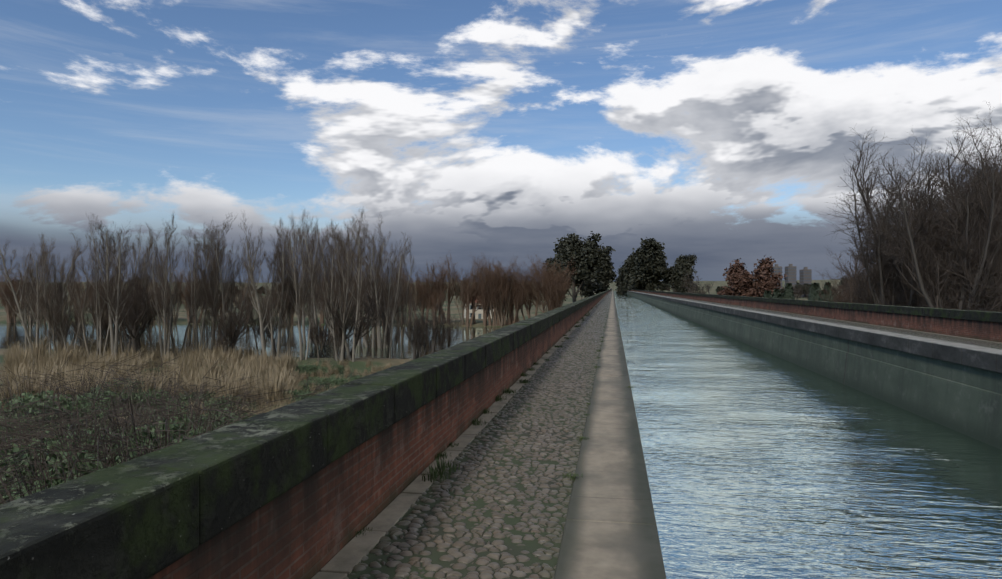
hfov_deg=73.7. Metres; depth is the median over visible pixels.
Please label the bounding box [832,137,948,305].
bare tree
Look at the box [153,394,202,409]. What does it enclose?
bramble bush
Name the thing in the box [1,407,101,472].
bramble bush
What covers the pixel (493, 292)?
bank tree
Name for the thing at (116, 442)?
bramble bush
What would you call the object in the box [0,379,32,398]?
reed tuft
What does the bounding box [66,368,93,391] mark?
reed tuft
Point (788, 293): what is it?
conifer tree
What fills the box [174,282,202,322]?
bank tree
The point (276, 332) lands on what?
willow tree
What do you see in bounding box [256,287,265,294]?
distant tree
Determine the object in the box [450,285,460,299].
distant tree
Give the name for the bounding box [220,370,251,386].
reed tuft
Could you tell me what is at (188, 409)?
bramble bush
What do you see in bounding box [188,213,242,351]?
poplar tree
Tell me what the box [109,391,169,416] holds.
bramble bush
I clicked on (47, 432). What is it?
bramble bush
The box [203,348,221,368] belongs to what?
reed tuft
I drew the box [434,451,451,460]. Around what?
path weed
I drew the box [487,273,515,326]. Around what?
bank tree
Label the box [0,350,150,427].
bramble bush
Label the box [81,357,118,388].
reed tuft
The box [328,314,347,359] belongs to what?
willow tree
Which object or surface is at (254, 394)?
reed tuft
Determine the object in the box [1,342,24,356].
reed tuft
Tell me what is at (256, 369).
reed tuft
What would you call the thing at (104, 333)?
willow tree
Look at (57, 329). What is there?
willow tree
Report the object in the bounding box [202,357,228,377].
reed tuft
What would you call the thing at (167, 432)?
bramble bush
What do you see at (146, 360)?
reed tuft
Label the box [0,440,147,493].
bramble bush
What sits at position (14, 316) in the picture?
bank tree
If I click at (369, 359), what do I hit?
dry grass tuft
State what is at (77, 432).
bramble bush
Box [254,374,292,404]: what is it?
reed tuft
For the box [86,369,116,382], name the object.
reed tuft
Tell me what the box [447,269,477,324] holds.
bank tree
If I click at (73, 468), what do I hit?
bramble bush
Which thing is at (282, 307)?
poplar tree
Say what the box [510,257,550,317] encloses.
bank tree
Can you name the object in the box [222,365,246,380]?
reed tuft
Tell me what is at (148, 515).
parapet cap stones
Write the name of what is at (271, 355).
reed tuft
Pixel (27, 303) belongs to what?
bank tree
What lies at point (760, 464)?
canal water
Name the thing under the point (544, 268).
bank tree
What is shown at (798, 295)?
bare tree
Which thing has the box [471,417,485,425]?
path weed
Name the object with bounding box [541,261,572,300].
leafy tree
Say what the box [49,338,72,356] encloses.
reed tuft
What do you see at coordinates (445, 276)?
tree
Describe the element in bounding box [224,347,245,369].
reed tuft
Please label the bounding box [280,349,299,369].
reed tuft
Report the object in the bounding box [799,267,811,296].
tower block
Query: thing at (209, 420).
bramble bush
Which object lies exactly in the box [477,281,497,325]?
bank tree
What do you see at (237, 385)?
reed tuft
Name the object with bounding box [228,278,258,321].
bank tree
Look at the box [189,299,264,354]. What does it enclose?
shrub
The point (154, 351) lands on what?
reed tuft
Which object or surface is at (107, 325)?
willow tree
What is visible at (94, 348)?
reed tuft
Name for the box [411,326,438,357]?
shrub tree
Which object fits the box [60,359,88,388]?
reed tuft
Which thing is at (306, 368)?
bramble bush
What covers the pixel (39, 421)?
bramble bush
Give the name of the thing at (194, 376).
reed tuft
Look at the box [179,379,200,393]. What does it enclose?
reed tuft
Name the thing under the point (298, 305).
poplar tree
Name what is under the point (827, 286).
conifer tree
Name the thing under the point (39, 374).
reed tuft
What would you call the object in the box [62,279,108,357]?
willow tree
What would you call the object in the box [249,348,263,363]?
reed tuft
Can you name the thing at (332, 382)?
grass
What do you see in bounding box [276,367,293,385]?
reed tuft
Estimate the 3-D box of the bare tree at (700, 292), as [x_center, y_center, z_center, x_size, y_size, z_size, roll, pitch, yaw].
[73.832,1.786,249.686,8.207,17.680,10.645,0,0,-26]
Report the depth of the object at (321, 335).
133.56 m
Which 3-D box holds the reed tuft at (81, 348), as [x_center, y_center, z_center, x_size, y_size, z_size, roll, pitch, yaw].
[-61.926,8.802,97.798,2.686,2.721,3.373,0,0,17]
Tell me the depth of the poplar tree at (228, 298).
101.17 m
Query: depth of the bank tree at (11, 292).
222.88 m
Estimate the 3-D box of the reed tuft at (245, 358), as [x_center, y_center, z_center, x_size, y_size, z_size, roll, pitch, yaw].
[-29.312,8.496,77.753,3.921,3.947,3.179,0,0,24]
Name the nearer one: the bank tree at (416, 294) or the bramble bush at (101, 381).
the bramble bush at (101, 381)
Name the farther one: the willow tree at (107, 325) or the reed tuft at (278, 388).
the willow tree at (107, 325)
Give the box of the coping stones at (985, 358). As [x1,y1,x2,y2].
[627,291,1001,372]
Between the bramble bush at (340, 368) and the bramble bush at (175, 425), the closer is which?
the bramble bush at (175, 425)
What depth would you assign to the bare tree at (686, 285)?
338.35 m
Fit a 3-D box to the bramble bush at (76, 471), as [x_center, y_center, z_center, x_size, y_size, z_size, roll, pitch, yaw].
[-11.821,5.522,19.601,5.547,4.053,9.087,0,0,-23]
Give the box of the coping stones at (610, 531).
[554,290,665,578]
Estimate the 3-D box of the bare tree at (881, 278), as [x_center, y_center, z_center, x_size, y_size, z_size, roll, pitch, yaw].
[26.183,0.375,45.210,7.482,20.000,9.955,0,0,27]
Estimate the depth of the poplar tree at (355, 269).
134.81 m
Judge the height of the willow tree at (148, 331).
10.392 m
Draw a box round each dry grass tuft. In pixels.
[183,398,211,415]
[364,358,373,365]
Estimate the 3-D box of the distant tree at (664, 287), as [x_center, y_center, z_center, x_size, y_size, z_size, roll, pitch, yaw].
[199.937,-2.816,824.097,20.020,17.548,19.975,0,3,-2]
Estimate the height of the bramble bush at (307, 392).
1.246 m
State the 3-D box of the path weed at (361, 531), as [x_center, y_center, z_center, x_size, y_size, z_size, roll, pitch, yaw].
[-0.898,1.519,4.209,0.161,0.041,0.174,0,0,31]
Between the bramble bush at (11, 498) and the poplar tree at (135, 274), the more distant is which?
the poplar tree at (135, 274)
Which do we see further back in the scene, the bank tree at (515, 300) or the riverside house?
the riverside house
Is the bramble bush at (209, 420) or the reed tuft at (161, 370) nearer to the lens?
the bramble bush at (209, 420)
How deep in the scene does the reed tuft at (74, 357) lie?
88.08 m
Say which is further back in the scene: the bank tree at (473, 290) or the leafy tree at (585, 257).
the leafy tree at (585, 257)
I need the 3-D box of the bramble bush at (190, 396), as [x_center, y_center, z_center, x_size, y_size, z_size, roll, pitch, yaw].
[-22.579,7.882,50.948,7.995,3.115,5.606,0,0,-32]
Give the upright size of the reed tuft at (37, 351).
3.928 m
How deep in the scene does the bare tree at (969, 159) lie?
52.71 m
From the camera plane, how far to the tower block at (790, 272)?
633.56 m
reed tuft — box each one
[0,358,28,382]
[0,360,33,389]
[0,374,28,410]
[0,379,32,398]
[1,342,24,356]
[1,351,20,372]
[1,355,15,371]
[5,368,52,398]
[6,350,31,361]
[7,341,24,352]
[11,378,44,394]
[12,347,36,369]
[13,363,37,384]
[15,363,60,388]
[18,369,49,390]
[21,360,35,374]
[24,339,46,362]
[27,376,67,391]
[32,344,51,358]
[35,332,48,348]
[35,350,54,363]
[37,357,50,366]
[37,380,71,405]
[38,373,79,396]
[39,358,72,382]
[41,350,73,367]
[42,341,74,365]
[46,367,75,385]
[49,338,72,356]
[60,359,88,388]
[61,365,100,398]
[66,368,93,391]
[67,345,85,365]
[72,361,101,378]
[73,342,89,354]
[76,350,97,362]
[79,340,95,351]
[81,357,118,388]
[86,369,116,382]
[88,338,108,357]
[88,348,114,363]
[88,349,111,367]
[98,374,130,392]
[102,343,118,355]
[102,351,128,370]
[111,361,131,381]
[121,361,145,375]
[122,373,163,391]
[123,343,146,361]
[129,366,151,380]
[130,371,171,391]
[131,356,148,371]
[135,352,153,368]
[139,346,155,358]
[139,353,154,366]
[140,336,153,351]
[146,345,158,361]
[154,350,175,359]
[155,359,173,376]
[156,368,190,398]
[160,367,189,388]
[161,361,194,384]
[163,347,176,356]
[170,344,183,359]
[172,358,188,373]
[176,366,207,382]
[177,349,191,364]
[177,360,195,377]
[177,369,200,387]
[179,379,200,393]
[180,353,208,374]
[187,379,214,396]
[191,340,209,361]
[196,348,215,368]
[197,372,229,391]
[198,358,218,377]
[199,364,224,385]
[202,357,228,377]
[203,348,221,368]
[211,373,239,396]
[215,342,232,358]
[215,346,232,363]
[215,374,247,400]
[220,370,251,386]
[221,354,232,365]
[222,358,243,371]
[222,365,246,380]
[223,373,253,397]
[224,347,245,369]
[224,360,247,377]
[228,374,256,397]
[229,366,259,397]
[233,384,272,403]
[235,375,270,403]
[238,352,265,372]
[243,347,258,358]
[244,343,258,357]
[248,359,267,376]
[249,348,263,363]
[249,361,275,375]
[250,359,296,407]
[252,366,288,390]
[253,349,274,368]
[253,376,285,396]
[254,371,279,388]
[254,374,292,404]
[261,344,281,365]
[263,362,294,389]
[269,369,298,389]
[269,389,294,406]
[270,360,290,375]
[275,348,297,375]
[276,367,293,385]
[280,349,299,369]
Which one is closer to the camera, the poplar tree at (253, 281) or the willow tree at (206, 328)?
the poplar tree at (253, 281)
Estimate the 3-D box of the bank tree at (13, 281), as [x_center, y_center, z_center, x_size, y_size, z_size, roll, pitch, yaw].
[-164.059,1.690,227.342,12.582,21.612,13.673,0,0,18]
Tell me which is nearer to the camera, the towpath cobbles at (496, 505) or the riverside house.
the towpath cobbles at (496, 505)
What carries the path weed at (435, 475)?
on the curb at (343, 561)
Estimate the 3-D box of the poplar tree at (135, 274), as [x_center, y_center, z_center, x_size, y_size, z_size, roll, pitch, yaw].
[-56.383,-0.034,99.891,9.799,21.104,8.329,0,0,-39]
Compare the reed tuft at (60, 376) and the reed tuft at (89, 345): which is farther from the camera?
the reed tuft at (89, 345)
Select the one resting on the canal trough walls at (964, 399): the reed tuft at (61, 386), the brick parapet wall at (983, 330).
the brick parapet wall at (983, 330)
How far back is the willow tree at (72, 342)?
102.95 m
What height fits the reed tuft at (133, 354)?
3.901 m
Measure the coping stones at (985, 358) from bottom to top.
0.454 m
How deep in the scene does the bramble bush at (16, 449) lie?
22.27 m
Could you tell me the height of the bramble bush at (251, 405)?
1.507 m
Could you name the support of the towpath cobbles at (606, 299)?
on the canal trough walls at (964, 399)
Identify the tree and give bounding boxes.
[0,233,92,354]
[0,264,24,322]
[0,267,21,322]
[0,281,23,322]
[0,294,19,322]
[1,292,21,322]
[11,247,43,349]
[19,275,38,322]
[38,233,80,346]
[38,253,62,356]
[38,290,73,353]
[44,300,86,346]
[45,259,90,351]
[45,310,75,348]
[57,270,97,321]
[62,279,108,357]
[69,320,92,348]
[75,214,137,357]
[81,278,174,357]
[81,287,102,322]
[84,220,162,350]
[86,222,130,357]
[87,287,125,353]
[90,293,132,352]
[107,288,144,356]
[132,291,155,354]
[133,235,153,343]
[141,211,184,357]
[147,281,174,323]
[151,224,214,353]
[168,265,184,323]
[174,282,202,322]
[175,266,197,322]
[177,223,223,350]
[180,269,212,323]
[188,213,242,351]
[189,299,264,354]
[190,227,264,352]
[198,306,211,350]
[207,289,230,321]
[211,324,232,355]
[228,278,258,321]
[237,210,286,357]
[243,290,277,356]
[252,302,293,357]
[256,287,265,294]
[258,220,303,358]
[269,229,297,357]
[274,210,326,359]
[289,209,368,344]
[291,215,332,343]
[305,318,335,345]
[308,273,323,323]
[309,314,325,361]
[311,219,334,343]
[313,291,389,359]
[315,214,373,361]
[315,221,364,361]
[326,225,384,347]
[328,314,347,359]
[342,212,394,345]
[345,310,354,347]
[350,275,414,347]
[360,223,412,348]
[383,267,411,324]
[384,243,404,358]
[384,317,403,358]
[390,248,414,344]
[398,305,437,359]
[401,268,420,322]
[402,273,427,325]
[404,271,420,325]
[407,296,451,353]
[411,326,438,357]
[414,265,433,322]
[414,272,450,323]
[415,274,435,309]
[416,282,439,321]
[417,256,462,322]
[417,281,447,323]
[422,312,464,349]
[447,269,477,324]
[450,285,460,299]
[456,256,484,320]
[458,270,483,326]
[458,272,481,323]
[469,253,517,319]
[469,264,508,325]
[472,257,518,317]
[475,266,513,325]
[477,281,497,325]
[481,271,508,325]
[485,260,526,325]
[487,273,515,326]
[490,279,519,325]
[499,262,538,323]
[499,280,528,324]
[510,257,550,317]
[510,268,539,319]
[525,253,573,310]
[529,270,559,312]
[533,259,576,302]
[534,270,577,309]
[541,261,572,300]
[543,231,607,301]
[580,246,616,297]
[615,275,626,293]
[616,252,636,291]
[622,237,669,290]
[656,281,671,290]
[661,253,699,292]
[681,271,700,292]
[688,272,711,293]
[715,286,726,292]
[717,270,758,295]
[722,256,786,296]
[763,290,772,297]
[772,289,780,297]
[776,293,784,298]
[783,283,794,298]
[793,282,802,298]
[794,284,809,297]
[808,283,820,300]
[815,126,1001,309]
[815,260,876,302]
[819,289,832,301]
[824,282,832,294]
[826,226,888,303]
[830,152,952,306]
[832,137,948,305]
[868,117,1001,311]
[907,118,999,233]
[912,142,1001,311]
[928,101,1001,310]
[971,132,1001,276]
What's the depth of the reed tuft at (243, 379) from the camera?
52.01 m
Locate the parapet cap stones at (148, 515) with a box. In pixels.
[0,289,610,578]
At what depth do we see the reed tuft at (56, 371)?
64.73 m
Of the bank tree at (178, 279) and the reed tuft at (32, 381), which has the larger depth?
the bank tree at (178, 279)
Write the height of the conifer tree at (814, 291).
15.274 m
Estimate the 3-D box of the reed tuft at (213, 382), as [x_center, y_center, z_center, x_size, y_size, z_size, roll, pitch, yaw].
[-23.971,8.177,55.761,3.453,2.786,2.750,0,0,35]
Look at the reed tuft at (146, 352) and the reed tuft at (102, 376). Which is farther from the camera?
the reed tuft at (146, 352)
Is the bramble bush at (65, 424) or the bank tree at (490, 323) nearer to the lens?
the bramble bush at (65, 424)
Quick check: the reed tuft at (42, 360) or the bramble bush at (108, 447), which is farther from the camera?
the reed tuft at (42, 360)
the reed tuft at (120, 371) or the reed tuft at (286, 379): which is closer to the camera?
the reed tuft at (286, 379)
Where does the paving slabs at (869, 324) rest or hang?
on the canal trough walls at (964, 399)
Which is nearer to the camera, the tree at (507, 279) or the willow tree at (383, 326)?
the willow tree at (383, 326)
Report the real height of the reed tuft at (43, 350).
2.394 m
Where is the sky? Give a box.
[0,0,1001,282]
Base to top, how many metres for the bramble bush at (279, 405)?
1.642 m
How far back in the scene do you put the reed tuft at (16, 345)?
104.18 m
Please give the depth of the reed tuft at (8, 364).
80.45 m
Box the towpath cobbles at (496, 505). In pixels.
[343,306,608,578]
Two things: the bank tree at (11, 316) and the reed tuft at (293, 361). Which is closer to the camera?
the reed tuft at (293, 361)
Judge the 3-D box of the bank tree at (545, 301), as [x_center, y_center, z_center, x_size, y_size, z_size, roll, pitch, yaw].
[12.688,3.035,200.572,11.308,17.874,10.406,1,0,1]
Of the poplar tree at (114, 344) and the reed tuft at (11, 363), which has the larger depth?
the poplar tree at (114, 344)
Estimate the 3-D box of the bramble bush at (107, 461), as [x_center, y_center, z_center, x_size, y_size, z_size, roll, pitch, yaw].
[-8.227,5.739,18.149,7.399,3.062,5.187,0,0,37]
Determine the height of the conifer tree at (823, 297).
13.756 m
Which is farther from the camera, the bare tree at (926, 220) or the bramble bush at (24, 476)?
the bare tree at (926, 220)
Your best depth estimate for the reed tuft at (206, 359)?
87.67 m
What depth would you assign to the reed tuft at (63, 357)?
85.25 m
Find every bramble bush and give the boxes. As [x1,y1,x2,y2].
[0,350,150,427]
[0,364,76,406]
[0,379,196,484]
[0,380,227,493]
[0,382,325,475]
[0,386,88,445]
[0,389,170,482]
[0,389,263,452]
[0,392,197,445]
[0,395,199,491]
[0,397,151,445]
[0,399,274,504]
[0,401,155,439]
[0,406,101,448]
[0,426,161,503]
[0,427,126,488]
[0,428,153,498]
[0,434,162,504]
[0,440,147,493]
[0,450,59,502]
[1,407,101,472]
[1,409,205,454]
[1,432,155,498]
[2,448,91,485]
[19,362,156,414]
[27,377,189,450]
[28,425,210,480]
[32,371,138,425]
[45,405,269,478]
[54,354,184,395]
[65,382,267,463]
[66,367,143,391]
[67,352,248,461]
[72,368,163,394]
[78,435,177,471]
[85,386,260,444]
[87,399,225,435]
[96,376,222,429]
[101,387,276,425]
[107,365,188,407]
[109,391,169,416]
[128,405,261,428]
[141,357,182,376]
[150,373,255,406]
[150,379,268,429]
[153,352,180,364]
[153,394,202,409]
[178,382,263,413]
[231,395,284,413]
[252,393,311,410]
[261,378,328,402]
[281,357,327,375]
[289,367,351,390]
[289,387,323,395]
[302,379,353,395]
[327,360,347,373]
[347,370,372,381]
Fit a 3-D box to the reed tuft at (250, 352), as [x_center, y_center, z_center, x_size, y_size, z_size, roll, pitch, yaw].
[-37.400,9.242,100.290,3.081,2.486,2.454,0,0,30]
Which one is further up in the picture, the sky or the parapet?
the sky
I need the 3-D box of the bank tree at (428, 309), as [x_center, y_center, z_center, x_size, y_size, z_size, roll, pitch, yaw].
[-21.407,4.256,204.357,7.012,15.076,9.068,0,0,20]
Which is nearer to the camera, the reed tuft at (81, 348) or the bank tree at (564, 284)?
the reed tuft at (81, 348)
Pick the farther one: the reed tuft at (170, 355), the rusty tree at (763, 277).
the rusty tree at (763, 277)
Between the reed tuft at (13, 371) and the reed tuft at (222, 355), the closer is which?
the reed tuft at (13, 371)
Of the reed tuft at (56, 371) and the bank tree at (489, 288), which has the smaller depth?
the reed tuft at (56, 371)
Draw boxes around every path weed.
[355,526,371,536]
[421,466,450,481]
[429,457,461,474]
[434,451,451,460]
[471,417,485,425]
[495,394,506,401]
[503,387,515,393]
[519,379,528,383]
[562,472,582,480]
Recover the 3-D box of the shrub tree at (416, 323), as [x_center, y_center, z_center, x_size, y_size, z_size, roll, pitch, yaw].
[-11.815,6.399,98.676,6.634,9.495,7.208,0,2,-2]
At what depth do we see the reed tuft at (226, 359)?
89.13 m
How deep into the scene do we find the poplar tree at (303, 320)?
137.87 m
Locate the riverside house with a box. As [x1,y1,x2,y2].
[464,299,493,318]
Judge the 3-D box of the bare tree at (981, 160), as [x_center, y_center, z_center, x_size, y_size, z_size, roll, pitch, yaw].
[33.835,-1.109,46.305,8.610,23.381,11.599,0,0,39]
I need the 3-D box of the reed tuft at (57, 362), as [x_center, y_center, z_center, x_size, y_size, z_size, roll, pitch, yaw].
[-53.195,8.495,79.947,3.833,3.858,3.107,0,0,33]
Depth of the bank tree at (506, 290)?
200.15 m
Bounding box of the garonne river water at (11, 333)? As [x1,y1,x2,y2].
[0,322,502,358]
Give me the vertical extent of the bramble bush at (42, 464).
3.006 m
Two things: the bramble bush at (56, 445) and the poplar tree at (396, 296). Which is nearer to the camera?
the bramble bush at (56, 445)
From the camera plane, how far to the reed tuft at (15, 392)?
54.90 m
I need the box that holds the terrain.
[0,279,860,392]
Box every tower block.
[773,264,781,288]
[785,264,796,296]
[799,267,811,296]
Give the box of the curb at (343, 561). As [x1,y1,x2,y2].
[311,292,608,578]
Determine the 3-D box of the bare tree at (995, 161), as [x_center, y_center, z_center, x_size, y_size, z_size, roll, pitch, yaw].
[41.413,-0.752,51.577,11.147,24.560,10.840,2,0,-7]
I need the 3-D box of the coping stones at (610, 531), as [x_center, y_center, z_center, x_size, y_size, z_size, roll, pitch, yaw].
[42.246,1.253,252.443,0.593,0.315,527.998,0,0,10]
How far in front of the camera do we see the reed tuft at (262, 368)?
73.52 m
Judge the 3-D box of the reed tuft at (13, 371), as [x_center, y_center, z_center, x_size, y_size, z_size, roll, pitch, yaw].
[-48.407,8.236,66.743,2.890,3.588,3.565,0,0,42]
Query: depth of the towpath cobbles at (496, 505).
4.99 m
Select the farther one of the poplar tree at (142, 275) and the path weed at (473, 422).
the poplar tree at (142, 275)
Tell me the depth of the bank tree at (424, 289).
205.05 m
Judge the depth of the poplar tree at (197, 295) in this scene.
100.88 m
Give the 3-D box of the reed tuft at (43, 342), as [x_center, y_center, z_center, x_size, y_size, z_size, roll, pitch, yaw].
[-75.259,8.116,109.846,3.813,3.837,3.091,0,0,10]
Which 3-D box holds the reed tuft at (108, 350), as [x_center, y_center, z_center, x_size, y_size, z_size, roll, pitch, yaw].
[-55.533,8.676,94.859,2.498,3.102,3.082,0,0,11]
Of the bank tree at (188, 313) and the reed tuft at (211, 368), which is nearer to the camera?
the reed tuft at (211, 368)
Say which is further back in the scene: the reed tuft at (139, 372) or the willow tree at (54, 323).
the willow tree at (54, 323)
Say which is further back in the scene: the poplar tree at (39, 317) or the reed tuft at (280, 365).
the poplar tree at (39, 317)
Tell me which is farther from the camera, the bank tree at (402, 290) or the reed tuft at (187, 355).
the bank tree at (402, 290)
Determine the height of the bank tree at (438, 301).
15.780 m
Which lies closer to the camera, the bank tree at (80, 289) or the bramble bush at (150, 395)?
the bramble bush at (150, 395)
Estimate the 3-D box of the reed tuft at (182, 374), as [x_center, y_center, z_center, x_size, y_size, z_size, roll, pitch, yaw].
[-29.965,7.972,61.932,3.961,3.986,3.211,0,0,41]
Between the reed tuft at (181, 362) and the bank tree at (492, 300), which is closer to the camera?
the reed tuft at (181, 362)
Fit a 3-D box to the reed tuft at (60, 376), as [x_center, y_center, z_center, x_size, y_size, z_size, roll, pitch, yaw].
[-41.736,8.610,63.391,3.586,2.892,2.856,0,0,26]
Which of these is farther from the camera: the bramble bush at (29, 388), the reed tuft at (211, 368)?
the reed tuft at (211, 368)
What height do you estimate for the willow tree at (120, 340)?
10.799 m
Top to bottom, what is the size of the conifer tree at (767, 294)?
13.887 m
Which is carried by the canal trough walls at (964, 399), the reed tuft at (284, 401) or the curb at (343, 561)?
the curb at (343, 561)
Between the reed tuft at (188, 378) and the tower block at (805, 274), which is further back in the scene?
the tower block at (805, 274)
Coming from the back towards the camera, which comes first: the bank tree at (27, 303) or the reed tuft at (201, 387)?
the bank tree at (27, 303)
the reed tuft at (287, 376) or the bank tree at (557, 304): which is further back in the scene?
the bank tree at (557, 304)
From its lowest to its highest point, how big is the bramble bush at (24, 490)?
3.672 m
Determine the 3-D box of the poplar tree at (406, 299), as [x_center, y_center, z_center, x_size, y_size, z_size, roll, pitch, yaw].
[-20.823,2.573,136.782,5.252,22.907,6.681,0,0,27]
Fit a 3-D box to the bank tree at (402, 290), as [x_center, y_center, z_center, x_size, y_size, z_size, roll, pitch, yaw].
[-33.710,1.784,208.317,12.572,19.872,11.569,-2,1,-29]
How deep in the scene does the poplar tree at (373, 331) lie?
129.47 m
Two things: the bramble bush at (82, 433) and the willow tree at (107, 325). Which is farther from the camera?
the willow tree at (107, 325)
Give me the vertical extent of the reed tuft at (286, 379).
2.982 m
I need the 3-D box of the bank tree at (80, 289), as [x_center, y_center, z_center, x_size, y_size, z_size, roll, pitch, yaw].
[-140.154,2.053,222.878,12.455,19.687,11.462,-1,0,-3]
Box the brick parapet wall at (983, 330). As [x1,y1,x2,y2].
[631,290,1001,342]
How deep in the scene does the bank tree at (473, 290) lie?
202.24 m
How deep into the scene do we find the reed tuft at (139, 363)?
79.53 m
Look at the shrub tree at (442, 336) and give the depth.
96.98 m
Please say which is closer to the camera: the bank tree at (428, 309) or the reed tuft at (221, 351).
the reed tuft at (221, 351)
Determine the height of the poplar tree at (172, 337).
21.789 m
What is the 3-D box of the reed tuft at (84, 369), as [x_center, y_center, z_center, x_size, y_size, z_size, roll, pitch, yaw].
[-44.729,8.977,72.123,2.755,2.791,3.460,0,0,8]
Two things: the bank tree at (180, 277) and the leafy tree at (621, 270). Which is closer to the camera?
the bank tree at (180, 277)
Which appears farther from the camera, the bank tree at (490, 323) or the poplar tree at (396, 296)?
the bank tree at (490, 323)
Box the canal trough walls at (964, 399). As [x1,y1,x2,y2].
[554,292,1001,574]
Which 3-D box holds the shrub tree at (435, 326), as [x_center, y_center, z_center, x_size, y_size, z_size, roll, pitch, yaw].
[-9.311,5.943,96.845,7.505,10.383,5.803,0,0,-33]
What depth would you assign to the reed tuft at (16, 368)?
63.63 m
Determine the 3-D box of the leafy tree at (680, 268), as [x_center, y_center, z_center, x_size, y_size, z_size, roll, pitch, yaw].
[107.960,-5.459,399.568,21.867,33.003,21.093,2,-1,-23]
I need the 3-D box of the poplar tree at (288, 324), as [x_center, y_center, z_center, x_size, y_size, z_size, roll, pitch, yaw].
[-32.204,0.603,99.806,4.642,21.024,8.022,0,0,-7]
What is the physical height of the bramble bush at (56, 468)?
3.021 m
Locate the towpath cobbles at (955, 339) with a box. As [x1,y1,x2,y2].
[633,291,1001,349]
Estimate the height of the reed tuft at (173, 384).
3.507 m
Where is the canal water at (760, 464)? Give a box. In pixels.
[613,291,1001,578]
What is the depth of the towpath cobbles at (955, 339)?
25.04 m
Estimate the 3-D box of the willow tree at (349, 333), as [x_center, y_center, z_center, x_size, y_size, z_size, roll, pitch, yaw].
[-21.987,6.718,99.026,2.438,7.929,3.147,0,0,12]
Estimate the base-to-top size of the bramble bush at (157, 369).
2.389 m
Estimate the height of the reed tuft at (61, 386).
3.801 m
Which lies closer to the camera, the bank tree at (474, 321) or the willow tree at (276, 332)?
the willow tree at (276, 332)
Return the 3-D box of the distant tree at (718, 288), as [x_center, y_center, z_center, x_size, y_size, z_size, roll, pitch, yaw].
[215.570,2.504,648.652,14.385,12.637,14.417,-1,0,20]
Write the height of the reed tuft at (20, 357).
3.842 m
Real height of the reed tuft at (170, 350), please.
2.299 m
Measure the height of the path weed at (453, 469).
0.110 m
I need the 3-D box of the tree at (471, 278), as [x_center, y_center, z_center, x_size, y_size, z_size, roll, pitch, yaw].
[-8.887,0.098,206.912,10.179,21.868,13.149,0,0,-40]
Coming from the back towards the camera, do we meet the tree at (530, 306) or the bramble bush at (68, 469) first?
the tree at (530, 306)
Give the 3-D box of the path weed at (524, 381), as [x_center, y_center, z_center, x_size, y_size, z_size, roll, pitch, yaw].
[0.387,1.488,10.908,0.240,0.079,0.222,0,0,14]
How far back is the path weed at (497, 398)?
9.12 m
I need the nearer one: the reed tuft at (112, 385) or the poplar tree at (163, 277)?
the reed tuft at (112, 385)
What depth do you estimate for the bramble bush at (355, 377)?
78.27 m
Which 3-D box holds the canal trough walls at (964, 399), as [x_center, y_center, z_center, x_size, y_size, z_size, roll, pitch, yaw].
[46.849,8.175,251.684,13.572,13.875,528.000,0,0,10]
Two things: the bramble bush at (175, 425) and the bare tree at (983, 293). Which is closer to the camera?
the bramble bush at (175, 425)
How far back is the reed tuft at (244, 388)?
50.76 m
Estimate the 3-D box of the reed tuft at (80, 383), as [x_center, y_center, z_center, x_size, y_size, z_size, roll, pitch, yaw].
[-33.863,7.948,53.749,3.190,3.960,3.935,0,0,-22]
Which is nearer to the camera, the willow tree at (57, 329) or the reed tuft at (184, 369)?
the reed tuft at (184, 369)
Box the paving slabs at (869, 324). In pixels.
[635,291,1001,343]

